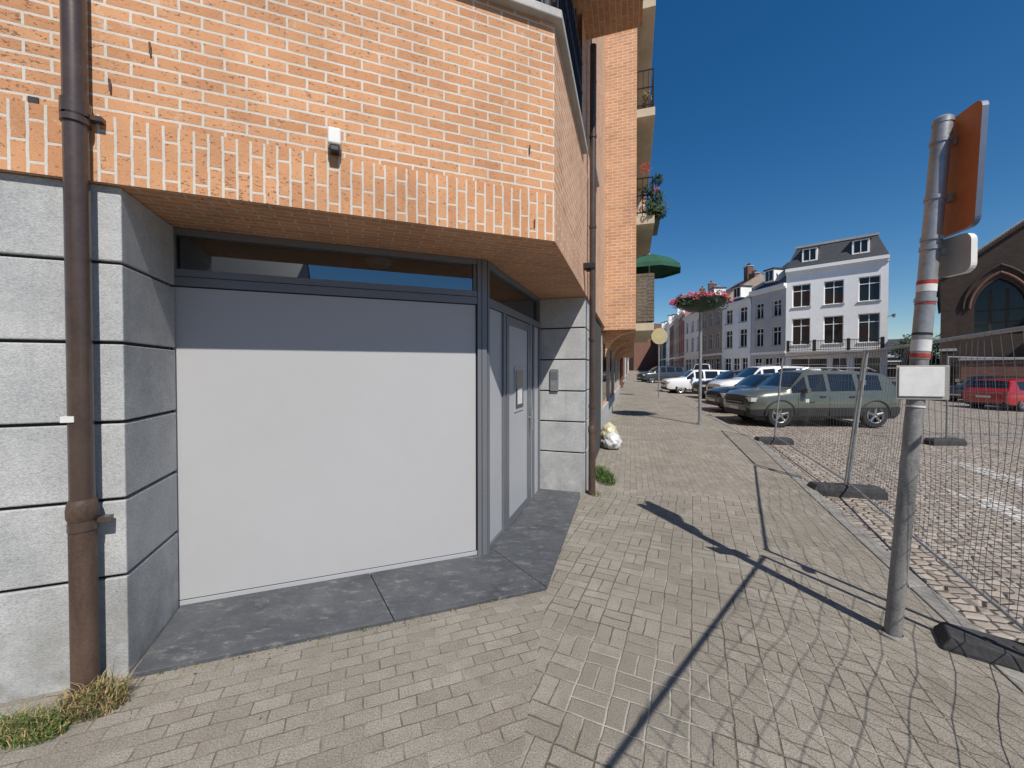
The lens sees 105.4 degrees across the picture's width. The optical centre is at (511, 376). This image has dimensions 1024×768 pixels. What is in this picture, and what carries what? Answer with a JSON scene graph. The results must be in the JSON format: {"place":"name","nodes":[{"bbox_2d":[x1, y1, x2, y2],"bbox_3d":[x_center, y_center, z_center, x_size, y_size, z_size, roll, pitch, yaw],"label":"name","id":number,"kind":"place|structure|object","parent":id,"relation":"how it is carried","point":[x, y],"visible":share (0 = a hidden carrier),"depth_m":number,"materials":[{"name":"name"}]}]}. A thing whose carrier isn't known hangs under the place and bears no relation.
{"place":"outdoors","nodes":[
{"label":"outdoors","id":0,"kind":"place"},
{"bbox_2d":[0,374,1023,767],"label":"pavement","id":1,"kind":"structure","parent":0,"point":[622,642],"depth_m":2.16,"materials":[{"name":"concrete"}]},
{"bbox_2d":[0,698,78,750],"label":"grass tuft","id":2,"kind":"object","parent":1,"relation":"on","point":[11,730],"visible":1,"depth_m":1.80,"materials":[{"name":"green plant"}]},
{"bbox_2d":[45,662,144,724],"bbox_3d":[-2.109,1.587,1.966,0.404,0.125,0.366,0,1,0],"label":"grass tuft","id":3,"kind":"object","parent":1,"relation":"on","point":[89,696],"visible":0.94,"depth_m":1.94,"materials":[{"name":"green plant"}]},
{"bbox_2d":[132,489,579,677],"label":"doorstep slabs","id":4,"kind":"structure","parent":1,"relation":"on","point":[520,558],"depth_m":2.82,"materials":[{"name":"grey stone"}]},
{"bbox_2d":[168,227,486,606],"bbox_3d":[-1.344,0.297,3.123,2.360,2.668,0.094,0,1,-20],"label":"shopfront frame","id":5,"kind":"object","parent":4,"relation":"on","point":[477,296],"visible":0.51,"depth_m":3.16,"materials":[{"name":"grey metal"}]},
{"bbox_2d":[171,286,476,600],"bbox_3d":[-1.351,0.468,3.130,2.198,2.213,0.028,0,1,-21],"label":"panel gasket","id":6,"kind":"object","parent":5,"relation":"attached to","point":[383,299],"visible":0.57,"depth_m":3.33,"materials":[{"name":"black rubber"}]},
{"bbox_2d":[173,287,475,599],"bbox_3d":[-1.349,0.469,3.125,2.176,2.200,0.042,0,1,-21],"label":"blank panel","id":7,"kind":"object","parent":5,"relation":"attached to","point":[318,436],"visible":0.85,"depth_m":3.04,"materials":[{"name":"grey metal"}]},
{"bbox_2d":[176,236,535,319],"bbox_3d":[-0.696,-0.861,3.730,3.764,0.284,0.891,-1,1,-44],"label":"transom glass","id":8,"kind":"object","parent":5,"relation":"in","point":[202,254],"visible":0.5,"depth_m":3.09,"materials":[{"name":"clear"}]},
{"bbox_2d":[487,261,539,552],"bbox_3d":[0.051,0.276,4.476,0.080,2.668,1.980,0,1,18],"label":"side door frame","id":9,"kind":"object","parent":4,"relation":"on","point":[504,310],"visible":0.43,"depth_m":3.96,"materials":[{"name":"grey metal"}]},
{"bbox_2d":[490,309,537,541],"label":"side panels","id":10,"kind":"object","parent":9,"relation":"attached to","point":[495,422],"visible":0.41,"depth_m":3.81,"materials":[{"name":"grey metal"}]},
{"bbox_2d":[506,315,532,529],"bbox_3d":[0.078,0.475,4.445,0.112,2.230,0.910,0,1,18],"label":"entrance door","id":11,"kind":"structure","parent":9,"relation":"attached to","point":[518,417],"depth_m":4.40,"materials":[{"name":"grey metal"}]},
{"bbox_2d":[588,43,596,495],"bbox_3d":[1.081,-1.402,5.236,0.108,6.000,0.108,0,1,0],"label":"drainpipe","id":12,"kind":"object","parent":1,"relation":"on","point":[592,334],"visible":0.99,"depth_m":5.20,"materials":[{"name":"metal"}]},
{"bbox_2d":[595,464,616,485],"bbox_3d":[1.408,1.494,6.103,0.486,0.175,1.066,0,1,0],"label":"grass tuft","id":13,"kind":"object","parent":1,"relation":"on","point":[607,478],"visible":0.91,"depth_m":5.96,"materials":[{"name":"green plant"}]},
{"bbox_2d":[601,422,621,448],"bbox_3d":[2.106,1.240,8.339,0.420,0.498,0.752,0,1,0],"label":"trash bag","id":14,"kind":"object","parent":1,"relation":"on","point":[610,438],"visible":0.98,"depth_m":8.10,"materials":[{"name":"plastic"}]},
{"bbox_2d":[651,328,667,397],"bbox_3d":[7.600,-0.680,20.174,0.835,3.649,0.104,0,1,0],"label":"parking sign","id":15,"kind":"object","parent":1,"relation":"on","point":[659,336],"visible":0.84,"depth_m":20.10,"materials":[{"name":"metal"}]},
{"bbox_2d":[669,290,732,424],"bbox_3d":[5.492,-0.529,11.361,1.757,3.965,1.651,0,1,0],"label":"flower basket pole","id":16,"kind":"object","parent":1,"relation":"on","point":[702,301],"visible":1,"depth_m":11.16,"materials":[{"name":"metal"}]},
{"bbox_2d":[877,100,988,642],"bbox_3d":[2.583,0.038,2.441,0.476,3.313,0.375,0,1,0],"label":"traffic sign","id":17,"kind":"object","parent":1,"relation":"on","point":[952,200],"visible":0.99,"depth_m":2.41,"materials":[{"name":"metal"}]},
{"bbox_2d":[601,333,619,440],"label":"wall","id":18,"kind":"structure","parent":0,"point":[610,379],"depth_m":12.08,"materials":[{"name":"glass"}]},
{"bbox_2d":[591,28,636,357],"bbox_3d":[2.948,-7.168,18.930,5.680,11.900,19.847,0,1,17],"label":"projecting bay","id":19,"kind":"object","parent":18,"relation":"on","point":[620,165],"visible":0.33,"depth_m":8.75,"materials":[{"name":"orange brick"}]},
{"bbox_2d":[605,331,633,360],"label":"bay cornice brackets","id":20,"kind":"object","parent":19,"relation":"attached to","point":[611,337],"visible":1,"depth_m":9.37,"materials":[{"name":"brown wood"}]},
{"bbox_2d":[634,322,653,342],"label":"balcony slab","id":21,"kind":"structure","parent":19,"relation":"attached to","point":[644,331],"depth_m":10.50,"materials":[{"name":"beige concrete"}]},
{"bbox_2d":[636,176,653,216],"bbox_3d":[4.140,-4.774,12.386,0.447,1.017,4.437,0,1,17],"label":"balcony railing","id":22,"kind":"object","parent":19,"relation":"attached to","point":[642,195],"visible":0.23,"depth_m":10.29,"materials":[{"name":"black metal"}]},
{"bbox_2d":[639,162,668,235],"bbox_3d":[4.102,-4.871,10.970,0.738,1.569,2.233,1,1,29],"label":"flowering plant","id":23,"kind":"object","parent":22,"relation":"hanging from","point":[657,207],"visible":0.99,"depth_m":10.27,"materials":[{"name":"green plant"}]},
{"bbox_2d":[637,68,653,109],"bbox_3d":[4.140,-7.574,12.342,0.447,1.017,4.437,0,1,17],"label":"balcony railing","id":24,"kind":"object","parent":19,"relation":"attached to","point":[651,104],"visible":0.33,"depth_m":10.22,"materials":[{"name":"black metal"}]},
{"bbox_2d":[636,107,654,190],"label":"balcony slab","id":25,"kind":"structure","parent":19,"relation":"attached to","point":[645,122],"depth_m":11.31,"materials":[{"name":"beige concrete"}]},
{"bbox_2d":[640,89,651,108],"bbox_3d":[3.573,-7.326,10.388,0.336,0.584,0.350,1,1,30],"label":"potted plant","id":26,"kind":"object","parent":25,"relation":"on","point":[645,97],"visible":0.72,"depth_m":10.33,"materials":[{"name":"green plant"}]},
{"bbox_2d":[636,215,654,257],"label":"balcony slab","id":27,"kind":"structure","parent":19,"relation":"attached to","point":[644,228],"depth_m":11.04,"materials":[{"name":"beige concrete"}]},
{"bbox_2d":[637,0,655,109],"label":"balcony slab","id":28,"kind":"structure","parent":19,"relation":"attached to","point":[645,34],"depth_m":11.38,"materials":[{"name":"beige concrete"}]},
{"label":"balcony","id":29,"kind":"object","parent":19,"relation":"attached to","visible":0},
{"bbox_2d":[636,273,653,321],"bbox_3d":[4.347,-2.118,12.293,0.462,1.250,4.454,0,1,23],"label":"wicker screen","id":30,"kind":"object","parent":29,"relation":"on","point":[647,294],"visible":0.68,"depth_m":10.26,"materials":[{"name":"brown wicker"}]},
{"bbox_2d":[636,253,680,321],"bbox_3d":[3.900,-2.470,11.103,1.644,2.050,1.644,0,1,22],"label":"garden parasol","id":31,"kind":"object","parent":29,"relation":"on","point":[659,266],"visible":0.62,"depth_m":10.96,"materials":[{"name":"fabric"}]},
{"bbox_2d":[636,190,645,216],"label":"balcony side wall","id":32,"kind":"structure","parent":0,"point":[639,202],"depth_m":14.26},
{"bbox_2d":[636,280,645,322],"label":"balcony side wall","id":33,"kind":"structure","parent":0,"point":[641,304],"depth_m":14.30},
{"bbox_2d":[628,370,1023,642],"bbox_3d":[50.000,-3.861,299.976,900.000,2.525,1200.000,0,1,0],"label":"cobblestone ground","id":34,"kind":"structure","parent":0,"point":[955,591],"depth_m":5.87,"materials":[{"name":"grey stone"}]},
{"bbox_2d":[0,172,178,703],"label":"stone pier","id":35,"kind":"structure","parent":34,"relation":"on","point":[138,547],"depth_m":2.08,"materials":[{"name":"grey stone"}]},
{"bbox_2d":[58,0,113,700],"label":"drainpipe","id":36,"kind":"object","parent":35,"relation":"attached to","point":[83,517],"visible":0.98,"depth_m":1.97,"materials":[{"name":"metal"}]},
{"bbox_2d":[0,254,600,592],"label":"joint","id":37,"kind":"object","parent":34,"relation":"on","point":[598,387],"visible":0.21,"depth_m":2.23,"materials":[{"name":"black"}]},
{"bbox_2d":[0,97,604,326],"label":"soldier course","id":38,"kind":"object","parent":37,"relation":"on","point":[179,178],"visible":0.36,"depth_m":2.48,"materials":[{"name":"orange brick"}]},
{"bbox_2d":[0,0,604,310],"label":"brick walls","id":39,"kind":"structure","parent":38,"relation":"on","point":[475,90],"depth_m":2.46,"materials":[{"name":"orange brick"}]},
{"bbox_2d":[27,42,534,227],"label":"wall ties","id":40,"kind":"object","parent":39,"relation":"attached to","point":[31,99],"depth_m":2.04,"materials":[{"name":"metal"}]},
{"bbox_2d":[327,127,341,155],"bbox_3d":[-1.093,-1.448,2.406,0.076,0.140,0.079,0,1,-21],"label":"wall lamp","id":41,"kind":"object","parent":39,"relation":"attached to","point":[334,135],"visible":1,"depth_m":2.38,"materials":[{"name":"white plastic"}]},
{"bbox_2d":[486,0,587,153],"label":"stone sill","id":42,"kind":"structure","parent":39,"relation":"attached to","point":[542,11],"depth_m":3.02,"materials":[{"name":"grey stone"}]},
{"bbox_2d":[536,0,576,29],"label":"windows","id":43,"kind":"structure","parent":42,"relation":"on","point":[549,2],"depth_m":3.91,"materials":[{"name":"black glass"}]},
{"bbox_2d":[543,0,582,114],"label":"window railing","id":44,"kind":"object","parent":42,"relation":"on","point":[573,43],"depth_m":4.02,"materials":[{"name":"black metal"}]},
{"bbox_2d":[579,14,605,252],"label":"street brick wall","id":45,"kind":"structure","parent":39,"relation":"on","point":[600,42],"depth_m":7.01,"materials":[{"name":"orange brick"}]},
{"bbox_2d":[573,0,642,41],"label":"oriel","id":46,"kind":"object","parent":45,"relation":"attached to","point":[601,18],"visible":0.5,"depth_m":4.78,"materials":[{"name":"orange brick"}]},
{"bbox_2d":[583,262,595,271],"bbox_3d":[0.958,-1.346,4.815,0.140,0.100,0.120,0,1,17],"label":"wall camera","id":47,"kind":"object","parent":38,"relation":"on","point":[588,266],"depth_m":4.77,"materials":[{"name":"black metal"}]},
{"bbox_2d":[540,297,588,493],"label":"stone wall pillar","id":48,"kind":"structure","parent":34,"relation":"on","point":[564,471],"depth_m":5.36,"materials":[{"name":"grey stone"}]},
{"bbox_2d":[550,369,558,390],"bbox_3d":[0.584,0.046,5.365,0.110,0.300,0.032,0,1,17],"label":"letterbox panel","id":49,"kind":"object","parent":48,"relation":"attached to","point":[554,379],"visible":1,"depth_m":5.36,"materials":[{"name":"metal"}]},
{"bbox_2d":[620,358,625,387],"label":"brick townhouse","id":50,"kind":"structure","parent":34,"relation":"on","point":[622,371],"depth_m":28.13,"materials":[{"name":"brown brick"}]},
{"bbox_2d":[629,323,660,370],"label":"brick townhouse","id":51,"kind":"structure","parent":34,"relation":"on","point":[645,356],"depth_m":113.92,"materials":[{"name":"brown brick"}]},
{"bbox_2d":[636,366,686,382],"bbox_3d":[14.797,-0.219,38.501,4.630,1.655,2.190,0,1,-4],"label":"parked car","id":52,"kind":"object","parent":34,"relation":"on","point":[651,375],"visible":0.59,"depth_m":37.65,"materials":[{"name":"grey paint"}]},
{"bbox_2d":[660,322,664,365],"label":"cream townhouse","id":53,"kind":"structure","parent":34,"relation":"on","point":[661,345],"depth_m":108.84,"materials":[{"name":"beige paint"}]},
{"bbox_2d":[662,321,667,365],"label":"brick townhouse","id":54,"kind":"structure","parent":34,"relation":"on","point":[664,354],"depth_m":98.94,"materials":[{"name":"brown brick"}]},
{"bbox_2d":[665,315,672,365],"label":"white townhouse","id":55,"kind":"structure","parent":34,"relation":"on","point":[668,323],"depth_m":89.62,"materials":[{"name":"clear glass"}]},
{"bbox_2d":[668,314,674,365],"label":"brick townhouse","id":56,"kind":"structure","parent":34,"relation":"on","point":[671,347],"depth_m":81.63,"materials":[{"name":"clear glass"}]},
{"bbox_2d":[672,286,704,366],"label":"cream townhouse","id":57,"kind":"structure","parent":34,"relation":"on","point":[676,339],"depth_m":72.67,"materials":[{"name":"beige paint"}]},
{"bbox_2d":[660,369,728,393],"bbox_3d":[11.697,0.296,24.408,4.330,1.505,2.140,0,1,8],"label":"parked car","id":58,"kind":"object","parent":34,"relation":"on","point":[682,383],"visible":0.5,"depth_m":23.73,"materials":[{"name":"white paint"}]},
{"bbox_2d":[677,281,714,366],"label":"pink townhouse","id":59,"kind":"structure","parent":34,"relation":"on","point":[682,314],"depth_m":64.25,"materials":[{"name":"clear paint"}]},
{"bbox_2d":[682,284,719,370],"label":"brick townhouse","id":60,"kind":"structure","parent":34,"relation":"on","point":[691,347],"depth_m":58.66,"materials":[{"name":"brown brick"}]},
{"bbox_2d":[685,319,698,370],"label":"windows","id":61,"kind":"structure","parent":60,"relation":"in","point":[688,362],"depth_m":58.59,"materials":[{"name":"black glass"}]},
{"bbox_2d":[691,364,711,369],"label":"parked van","id":62,"kind":"object","parent":34,"relation":"on","point":[704,366],"visible":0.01,"depth_m":43.88,"materials":[{"name":"white paint"}]},
{"bbox_2d":[691,370,741,396],"bbox_3d":[11.997,0.424,20.709,4.330,1.525,2.140,0,1,6],"label":"parked car","id":63,"kind":"object","parent":34,"relation":"on","point":[722,375],"visible":0.12,"depth_m":20.57,"materials":[{"name":"black paint"}]},
{"bbox_2d":[702,263,764,369],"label":"cream townhouse","id":64,"kind":"structure","parent":34,"relation":"on","point":[711,338],"depth_m":50.32,"materials":[{"name":"paint"}]},
{"bbox_2d":[702,311,719,369],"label":"windows","id":65,"kind":"structure","parent":64,"relation":"in","point":[705,361],"depth_m":51.36,"materials":[{"name":"black glass"}]},
{"bbox_2d":[705,373,773,408],"bbox_3d":[9.897,0.614,14.912,4.330,1.475,2.140,0,1,5],"label":"parked car","id":66,"kind":"object","parent":34,"relation":"on","point":[713,396],"visible":0.22,"depth_m":14.81,"materials":[{"name":"blue paint"}]},
{"bbox_2d":[720,270,762,370],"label":"white townhouse","id":67,"kind":"structure","parent":34,"relation":"on","point":[736,335],"depth_m":45.63,"materials":[{"name":"white painted plaster"},{"name":"slate"},{"name":"glass"}]},
{"bbox_2d":[724,306,747,370],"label":"windows","id":68,"kind":"structure","parent":67,"relation":"in","point":[743,310],"depth_m":45.64,"materials":[{"name":"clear glass"}]},
{"bbox_2d":[706,366,820,390],"bbox_3d":[11.497,0.390,17.709,4.630,1.785,2.190,0,1,6],"label":"parked car","id":69,"kind":"object","parent":34,"relation":"on","point":[743,374],"visible":0.11,"depth_m":17.21,"materials":[{"name":"white paint"}]},
{"bbox_2d":[749,262,788,366],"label":"grey townhouse","id":70,"kind":"structure","parent":34,"relation":"on","point":[768,328],"depth_m":40.96,"materials":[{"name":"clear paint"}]},
{"bbox_2d":[754,299,781,365],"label":"windows","id":71,"kind":"structure","parent":70,"relation":"in","point":[777,303],"depth_m":40.96,"materials":[{"name":"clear glass"}]},
{"bbox_2d":[754,350,864,483],"bbox_3d":[5.564,0.579,7.256,0.782,2.055,3.974,0,1,15],"label":"construction fence","id":72,"kind":"object","parent":34,"relation":"on","point":[781,440],"visible":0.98,"depth_m":6.80,"materials":[{"name":"metal"}]},
{"bbox_2d":[722,367,901,427],"bbox_3d":[9.097,0.581,12.111,4.330,1.736,2.160,0,1,2],"label":"parked car","id":73,"kind":"object","parent":34,"relation":"on","point":[759,401],"visible":0.83,"depth_m":11.28,"materials":[{"name":"green paint"}]},
{"bbox_2d":[629,374,1023,693],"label":"kerb","id":74,"kind":"structure","parent":34,"relation":"on","point":[943,609],"depth_m":3.56,"materials":[{"name":"concrete"}]},
{"bbox_2d":[785,232,889,375],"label":"white townhouse","id":75,"kind":"structure","parent":34,"relation":"on","point":[836,296],"depth_m":36.22,"materials":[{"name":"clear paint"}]},
{"bbox_2d":[790,275,881,373],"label":"windows","id":76,"kind":"structure","parent":75,"relation":"in","point":[870,286],"depth_m":36.40,"materials":[{"name":"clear glass"}]},
{"bbox_2d":[887,339,910,376],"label":"brick townhouse","id":77,"kind":"structure","parent":34,"relation":"on","point":[894,363],"depth_m":61.85,"materials":[{"name":"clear glass"}]},
{"bbox_2d":[887,364,898,376],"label":"windows","id":78,"kind":"structure","parent":77,"relation":"in","point":[893,366],"depth_m":61.85,"materials":[{"name":"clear glass"}]},
{"bbox_2d":[888,334,936,362],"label":"tree","id":79,"kind":"object","parent":34,"relation":"on","point":[907,340],"visible":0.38,"depth_m":49.31,"materials":[{"name":"green plant"}]},
{"bbox_2d":[889,339,936,363],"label":"tree","id":80,"kind":"object","parent":34,"relation":"on","point":[905,350],"visible":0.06,"depth_m":54.23,"materials":[{"name":"green plant"}]},
{"bbox_2d":[807,326,1023,672],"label":"construction fence","id":81,"kind":"object","parent":34,"relation":"on","point":[991,649],"visible":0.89,"depth_m":2.85,"materials":[{"name":"metal"}]},
{"bbox_2d":[898,342,939,365],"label":"tree","id":82,"kind":"object","parent":34,"relation":"on","point":[933,358],"visible":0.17,"depth_m":42.33,"materials":[{"name":"green plant"}]},
{"bbox_2d":[905,330,939,359],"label":"tree","id":83,"kind":"object","parent":34,"relation":"on","point":[936,336],"visible":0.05,"depth_m":53.76,"materials":[{"name":"green plant"}]},
{"bbox_2d":[924,356,1023,445],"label":"construction fence","id":84,"kind":"object","parent":34,"relation":"on","point":[935,441],"visible":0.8,"depth_m":8.93,"materials":[{"name":"metal"}]},
{"bbox_2d":[937,219,1023,384],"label":"brick church","id":85,"kind":"structure","parent":34,"relation":"on","point":[986,294],"depth_m":25.37,"materials":[{"name":"brick"}]},
{"bbox_2d":[944,461,1023,524],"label":"road marking","id":86,"kind":"object","parent":34,"relation":"on","point":[982,498],"visible":0.8,"depth_m":5.40,"materials":[{"name":"white paint"}]},
{"bbox_2d":[948,376,1023,400],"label":"parked car","id":87,"kind":"object","parent":34,"relation":"on","point":[953,396],"visible":0.2,"depth_m":21.52,"materials":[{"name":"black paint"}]},
{"bbox_2d":[962,378,1023,411],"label":"parked car","id":88,"kind":"object","parent":34,"relation":"on","point":[992,392],"visible":0.84,"depth_m":17.30,"materials":[{"name":"red paint"}]},
{"bbox_2d":[646,0,1023,354],"label":"sky","id":89,"kind":"structure","parent":0,"point":[781,126],"materials":[{"name":"blue"}]}
]}

